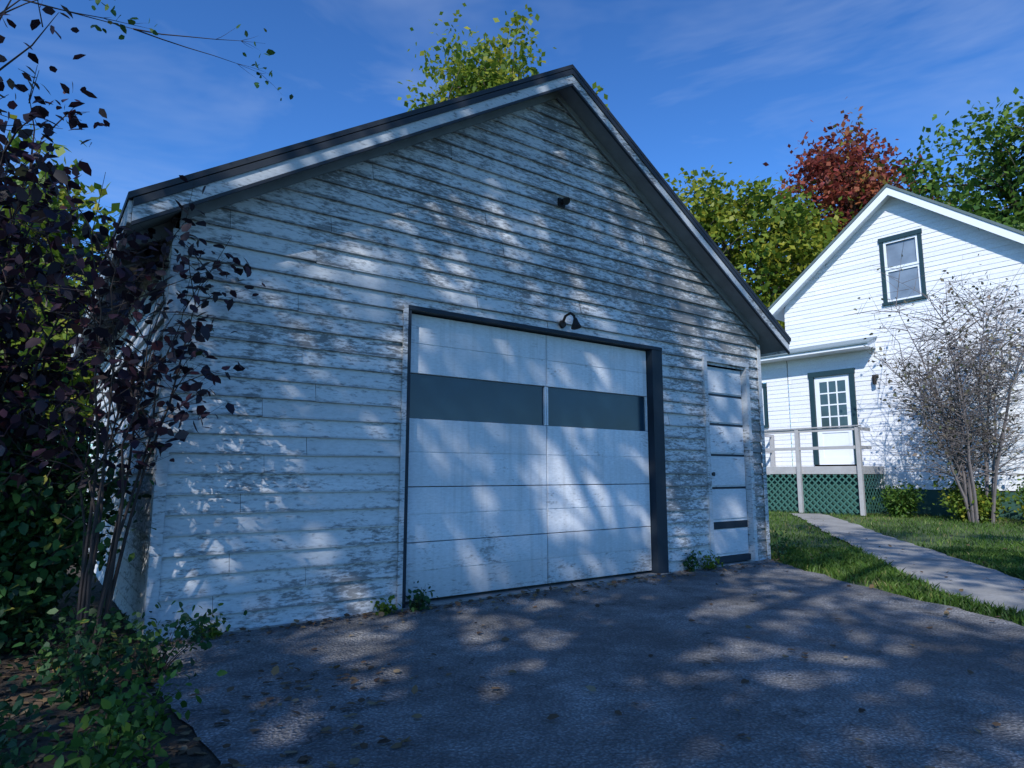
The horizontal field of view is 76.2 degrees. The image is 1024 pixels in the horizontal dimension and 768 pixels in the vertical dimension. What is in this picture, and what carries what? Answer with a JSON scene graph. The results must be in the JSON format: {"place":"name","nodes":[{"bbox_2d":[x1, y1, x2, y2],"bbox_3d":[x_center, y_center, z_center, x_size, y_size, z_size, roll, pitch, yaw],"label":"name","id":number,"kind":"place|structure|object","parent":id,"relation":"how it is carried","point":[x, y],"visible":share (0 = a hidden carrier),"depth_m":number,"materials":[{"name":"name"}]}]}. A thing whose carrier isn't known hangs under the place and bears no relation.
{"place":"outdoors","nodes":[
{"label":"outdoors","id":0,"kind":"place"},
{"bbox_2d":[0,0,1023,474],"label":"sky","id":1,"kind":"structure","parent":0,"point":[695,84],"materials":[{"name":"blue"}]},
{"bbox_2d":[68,477,1023,625],"bbox_3d":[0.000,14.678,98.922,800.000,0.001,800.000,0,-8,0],"label":"ground","id":2,"kind":"structure","parent":0,"point":[934,540],"depth_m":11.51,"materials":[{"name":"green plant"}]},
{"bbox_2d":[0,252,96,498],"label":"background tree","id":3,"kind":"object","parent":2,"relation":"on","point":[62,336],"visible":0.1,"depth_m":14.04,"materials":[{"name":"green plant"}]},
{"bbox_2d":[0,114,121,457],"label":"background tree","id":4,"kind":"object","parent":2,"relation":"on","point":[16,141],"visible":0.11,"depth_m":21.15,"materials":[{"name":"green plant"}]},
{"bbox_2d":[0,556,231,767],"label":"leafy soil bed","id":5,"kind":"object","parent":2,"relation":"on","point":[211,759],"visible":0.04,"depth_m":2.79,"materials":[{"name":"brown plant"}]},
{"bbox_2d":[0,658,59,752],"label":"ground cover plant","id":6,"kind":"object","parent":5,"relation":"on","point":[5,707],"visible":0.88,"depth_m":2.35,"materials":[{"name":"green plant"}]},
{"bbox_2d":[0,675,94,767],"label":"ground cover plant","id":7,"kind":"object","parent":5,"relation":"on","point":[15,759],"visible":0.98,"depth_m":2.02,"materials":[{"name":"green plant"}]},
{"bbox_2d":[3,391,128,584],"bbox_3d":[-4.033,0.743,4.889,2.018,1.975,1.869,2,-8,-17],"label":"green shrub","id":8,"kind":"object","parent":5,"relation":"on","point":[93,466],"visible":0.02,"depth_m":5.32,"materials":[{"name":"green plant"}]},
{"bbox_2d":[0,607,136,682],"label":"ground cover plant","id":9,"kind":"object","parent":5,"relation":"on","point":[85,638],"visible":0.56,"depth_m":3.23,"materials":[{"name":"green plant"}]},
{"bbox_2d":[0,377,155,655],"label":"green shrub","id":10,"kind":"object","parent":5,"relation":"on","point":[41,544],"visible":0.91,"depth_m":3.69,"materials":[{"name":"green plant"}]},
{"bbox_2d":[0,0,160,519],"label":"purple leaf shrub","id":11,"kind":"object","parent":5,"relation":"on","point":[17,375],"visible":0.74,"depth_m":3.83,"materials":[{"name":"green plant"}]},
{"bbox_2d":[37,591,158,659],"bbox_3d":[-2.319,1.350,3.683,0.520,0.375,0.456,-1,-8,9],"label":"ground cover plant","id":12,"kind":"object","parent":5,"relation":"on","point":[117,622],"visible":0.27,"depth_m":3.66,"materials":[{"name":"green plant"}]},
{"bbox_2d":[19,693,180,767],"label":"ground cover plant","id":13,"kind":"object","parent":5,"relation":"on","point":[127,751],"visible":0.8,"depth_m":2.17,"materials":[{"name":"green plant"}]},
{"bbox_2d":[43,716,166,767],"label":"ground cover plant","id":14,"kind":"object","parent":5,"relation":"on","point":[85,761],"visible":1,"depth_m":1.93,"materials":[{"name":"green plant"}]},
{"bbox_2d":[33,619,184,709],"bbox_3d":[-1.916,1.256,2.886,0.705,0.348,0.516,-2,-8,17],"label":"ground cover plant","id":15,"kind":"object","parent":5,"relation":"on","point":[82,684],"visible":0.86,"depth_m":2.90,"materials":[{"name":"green plant"}]},
{"bbox_2d":[33,661,227,751],"bbox_3d":[-1.465,1.222,2.534,0.458,0.334,0.494,-2,-8,14],"label":"ground cover plant","id":16,"kind":"object","parent":5,"relation":"on","point":[116,709],"visible":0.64,"depth_m":2.53,"materials":[{"name":"green plant"}]},
{"bbox_2d":[0,153,265,662],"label":"purple leaf shrub","id":17,"kind":"object","parent":5,"relation":"on","point":[129,406],"visible":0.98,"depth_m":3.62,"materials":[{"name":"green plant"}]},
{"bbox_2d":[0,0,293,100],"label":"overhanging maple tree","id":18,"kind":"object","parent":5,"relation":"on","point":[154,32],"visible":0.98,"depth_m":4.71,"materials":[{"name":"green plant"}]},
{"bbox_2d":[103,600,247,684],"bbox_3d":[-1.749,1.297,3.294,0.556,0.391,0.575,-7,-10,39],"label":"ground cover plant","id":19,"kind":"object","parent":5,"relation":"on","point":[147,661],"visible":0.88,"depth_m":3.29,"materials":[{"name":"green plant"}]},
{"bbox_2d":[71,64,790,642],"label":"detached garage","id":20,"kind":"structure","parent":2,"relation":"on","point":[523,334],"depth_m":5.43,"materials":[{"name":"paint"}]},
{"bbox_2d":[406,314,651,601],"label":"door leaves","id":21,"kind":"structure","parent":20,"relation":"in","point":[477,457],"depth_m":5.79,"materials":[{"name":"paint"}]},
{"bbox_2d":[707,366,748,556],"bbox_3d":[2.456,0.878,7.531,0.726,2.139,0.047,6,-10,-36],"label":"side door","id":22,"kind":"structure","parent":20,"relation":"in","point":[728,504],"depth_m":7.53,"materials":[{"name":"paint"}]},
{"bbox_2d":[397,3,609,111],"bbox_3d":[-0.273,-5.528,26.501,9.797,20.238,7.948,0,-8,0],"label":"yellow green tree","id":23,"kind":"object","parent":2,"relation":"on","point":[482,76],"visible":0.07,"depth_m":26.07,"materials":[{"name":"green plant"}]},
{"bbox_2d":[663,162,861,329],"bbox_3d":[12.579,-3.359,36.859,14.098,18.755,11.495,0,-8,0],"label":"green tree","id":24,"kind":"object","parent":2,"relation":"on","point":[718,219],"visible":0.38,"depth_m":35.13,"materials":[{"name":"green leaves"},{"name":"bark"}]},
{"bbox_2d":[769,529,790,560],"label":"weed clump","id":25,"kind":"object","parent":2,"relation":"on","point":[780,539],"visible":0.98,"depth_m":7.72,"materials":[{"name":"green plant"}]},
{"bbox_2d":[764,475,860,515],"bbox_3d":[7.799,2.923,17.273,0.020,1.030,2.900,7,-10,-40],"label":"under deck shade board","id":26,"kind":"object","parent":2,"relation":"on","point":[819,496],"visible":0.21,"depth_m":17.07,"materials":[{"name":"green wood"}]},
{"bbox_2d":[764,425,883,515],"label":"porch deck and railing","id":27,"kind":"structure","parent":2,"relation":"on","point":[859,469],"depth_m":16.83,"materials":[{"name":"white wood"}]},
{"bbox_2d":[763,474,886,513],"bbox_3d":[8.172,2.911,17.589,1.533,0.965,2.944,7,-10,-40],"label":"green lattice","id":28,"kind":"object","parent":27,"relation":"attached to","point":[839,493],"visible":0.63,"depth_m":16.69,"materials":[{"name":"paint"}]},
{"bbox_2d":[742,97,1004,292],"bbox_3d":[21.851,-5.851,40.072,15.478,24.586,12.877,0,-8,0],"label":"red maple tree","id":29,"kind":"object","parent":2,"relation":"on","point":[856,180],"visible":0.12,"depth_m":39.49,"materials":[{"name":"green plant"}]},
{"bbox_2d":[870,475,937,517],"bbox_3d":[9.249,2.720,15.639,1.111,1.091,1.364,2,-8,-14],"label":"foundation plant","id":30,"kind":"object","parent":2,"relation":"on","point":[901,502],"visible":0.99,"depth_m":15.46,"materials":[{"name":"green plant"}]},
{"bbox_2d":[843,232,1023,523],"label":"lilac shrub","id":31,"kind":"object","parent":2,"relation":"on","point":[951,430],"visible":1,"depth_m":14.11,"materials":[{"name":"grey plant"}]},
{"bbox_2d":[865,489,1023,519],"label":"foundation","id":32,"kind":"object","parent":2,"relation":"on","point":[930,498],"visible":0.22,"depth_m":16.11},
{"bbox_2d":[815,464,856,465],"bbox_3d":[11.610,0.744,22.078,9.000,5.321,0.001,7,-10,-40],"label":"side siding sheathing","id":33,"kind":"object","parent":32,"relation":"on","point":[839,465],"visible":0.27,"depth_m":20.95,"materials":[{"name":"white wood"}]},
{"bbox_2d":[784,196,1023,490],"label":"gable wall siding","id":34,"kind":"object","parent":32,"relation":"on","point":[832,290],"visible":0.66,"depth_m":17.07,"materials":[{"name":"white wood"}]},
{"bbox_2d":[807,368,857,464],"bbox_3d":[8.960,0.921,18.167,0.115,2.620,1.280,7,-10,-40],"label":"door casing","id":35,"kind":"object","parent":34,"relation":"attached to","point":[849,371],"depth_m":18.37,"materials":[{"name":"wood"}]},
{"bbox_2d":[814,374,854,464],"bbox_3d":[8.983,0.994,18.177,0.054,2.480,0.976,7,-10,-40],"label":"front door","id":36,"kind":"structure","parent":35,"relation":"attached to","point":[836,456],"depth_m":18.14,"materials":[{"name":"white wood"}]},
{"bbox_2d":[819,380,847,427],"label":"door panes","id":37,"kind":"object","parent":36,"relation":"attached to","point":[833,400],"visible":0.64,"depth_m":18.23,"materials":[{"name":"clear glass"}]},
{"bbox_2d":[872,374,878,383],"bbox_3d":[9.636,-0.121,17.341,0.179,0.260,0.140,7,-10,-40],"label":"porch light","id":38,"kind":"object","parent":34,"relation":"attached to","point":[874,379],"visible":0.98,"depth_m":17.29,"materials":[{"name":"metal"}]},
{"bbox_2d":[768,184,1023,309],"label":"roof covering","id":39,"kind":"object","parent":34,"relation":"on","point":[868,204],"visible":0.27,"depth_m":17.27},
{"bbox_2d":[769,187,1023,314],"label":"rake boards","id":40,"kind":"object","parent":39,"relation":"attached to","point":[925,204],"visible":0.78,"depth_m":17.16,"materials":[{"name":"white wood"}]},
{"bbox_2d":[878,228,927,305],"bbox_3d":[10.245,-3.050,17.148,0.110,1.850,1.070,7,-10,-40],"label":"gable window casing","id":41,"kind":"object","parent":34,"relation":"attached to","point":[918,232],"visible":0.91,"depth_m":17.11,"materials":[{"name":"green wood"}]},
{"bbox_2d":[883,234,921,301],"bbox_3d":[10.268,-3.023,17.163,0.050,1.660,0.826,7,-10,-40],"label":"gable window sash","id":42,"kind":"object","parent":41,"relation":"in","point":[905,266],"visible":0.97,"depth_m":17.18,"materials":[{"name":"white wood"}]},
{"bbox_2d":[886,237,919,299],"bbox_3d":[10.290,-3.020,17.182,0.006,1.660,0.810,7,-10,-40],"label":"gable window glass","id":43,"kind":"object","parent":42,"relation":"in","point":[894,252],"visible":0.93,"depth_m":17.18,"materials":[{"name":"clear glass"}]},
{"bbox_2d":[888,87,1023,231],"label":"locust tree","id":44,"kind":"object","parent":2,"relation":"on","point":[1006,167],"visible":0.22,"depth_m":33.58,"materials":[{"name":"green plant"}]},
{"bbox_2d":[925,471,1011,519],"bbox_3d":[10.147,2.524,14.547,1.358,1.172,1.371,0,-8,0],"label":"foundation plant","id":45,"kind":"object","parent":2,"relation":"on","point":[955,490],"visible":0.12,"depth_m":14.56,"materials":[{"name":"green plant"}]},
{"bbox_2d":[932,484,1016,522],"bbox_3d":[9.881,2.591,14.007,1.046,0.910,1.671,6,-10,-35],"label":"foundation plant","id":46,"kind":"object","parent":2,"relation":"on","point":[984,510],"visible":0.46,"depth_m":13.86,"materials":[{"name":"green plant"}]},
{"bbox_2d":[1003,476,1023,516],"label":"foundation plant","id":47,"kind":"object","parent":2,"relation":"on","point":[1021,490],"visible":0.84,"depth_m":13.96,"materials":[{"name":"green plant"}]},
{"bbox_2d":[1010,495,1023,521],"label":"foundation plant","id":48,"kind":"object","parent":2,"relation":"on","point":[1018,502],"visible":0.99,"depth_m":13.15,"materials":[{"name":"green plant"}]},
{"bbox_3d":[8.553,1.372,21.362,3.480,3.880,2.900,7,-10,-40],"label":"wing","id":49,"kind":"object","parent":2,"relation":"on","visible":0},
{"bbox_2d":[760,339,875,363],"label":"pent roof","id":50,"kind":"structure","parent":49,"relation":"on","point":[822,352],"depth_m":18.20,"materials":[{"name":"metal"}]},
{"bbox_2d":[760,336,876,357],"bbox_3d":[8.033,-0.939,19.061,0.580,0.250,4.700,7,-10,-40],"label":"pent roof covering","id":51,"kind":"object","parent":50,"relation":"attached to","point":[833,345],"visible":0.5,"depth_m":18.05,"materials":[{"name":"grey metal"}]},
{"bbox_2d":[151,560,1023,767],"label":"asphalt driveway","id":52,"kind":"structure","parent":0,"point":[927,699],"depth_m":3.16,"materials":[{"name":"grey asphalt"}]},
{"bbox_2d":[189,603,228,638],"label":"weed clump","id":53,"kind":"object","parent":52,"relation":"on","point":[213,631],"visible":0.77,"depth_m":4.03,"materials":[{"name":"green plant"}]},
{"bbox_2d":[370,595,402,615],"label":"weed clump","id":54,"kind":"object","parent":52,"relation":"on","point":[384,607],"visible":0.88,"depth_m":4.71,"materials":[{"name":"green plant"}]},
{"bbox_2d":[403,581,438,611],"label":"weed clump","id":55,"kind":"object","parent":52,"relation":"on","point":[421,598],"visible":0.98,"depth_m":4.85,"materials":[{"name":"green plant"}]},
{"bbox_2d":[149,517,1023,767],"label":"fallen leaves","id":56,"kind":"object","parent":52,"relation":"on","point":[301,759],"visible":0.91,"depth_m":3.18,"materials":[{"name":"brown plant"}]},
{"bbox_2d":[681,550,704,571],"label":"weed clump","id":57,"kind":"object","parent":52,"relation":"on","point":[691,564],"visible":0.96,"depth_m":6.78,"materials":[{"name":"green plant"}]},
{"bbox_2d":[696,550,722,568],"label":"weed clump","id":58,"kind":"object","parent":52,"relation":"on","point":[711,565],"visible":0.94,"depth_m":6.92,"materials":[{"name":"green plant"}]},
{"bbox_2d":[766,361,792,464],"bbox_3d":[7.219,1.302,20.231,0.001,3.710,2.910,7,-10,-40],"label":"wing siding sheathing","id":59,"kind":"object","parent":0,"point":[789,412],"visible":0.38,"depth_m":19.19,"materials":[{"name":"white wood"}]},
{"bbox_2d":[757,361,792,474],"bbox_3d":[7.208,1.299,20.221,0.027,3.715,2.908,7,-10,-40],"label":"wing siding","id":60,"kind":"object","parent":59,"relation":"attached to","point":[774,375],"visible":0.25,"depth_m":19.43,"materials":[{"name":"white wood"}]},
{"bbox_2d":[762,383,768,427],"bbox_3d":[7.462,0.675,19.969,0.110,1.340,0.770,7,-10,-40],"label":"wing window casing","id":61,"kind":"object","parent":60,"relation":"attached to","point":[765,399],"visible":0.43,"depth_m":19.72,"materials":[{"name":"wood"}]},
{"bbox_2d":[762,387,764,424],"bbox_3d":[7.485,0.703,19.985,0.050,1.150,0.526,7,-10,-40],"label":"wing window sash","id":62,"kind":"object","parent":61,"relation":"in","point":[763,405],"visible":0.22,"depth_m":19.80,"materials":[{"name":"white wood"}]},
{"bbox_2d":[773,195,890,321],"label":"roof deck","id":63,"kind":"structure","parent":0,"point":[778,314],"depth_m":18.66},
{"bbox_2d":[765,509,1023,625],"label":"lawn grass","id":64,"kind":"structure","parent":0,"point":[839,559],"depth_m":7.79,"materials":[{"name":"green plant"}]},
{"bbox_2d":[789,513,1023,611],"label":"concrete path","id":65,"kind":"structure","parent":0,"point":[969,578],"depth_m":7.10,"materials":[{"name":"grey concrete"}]}
]}

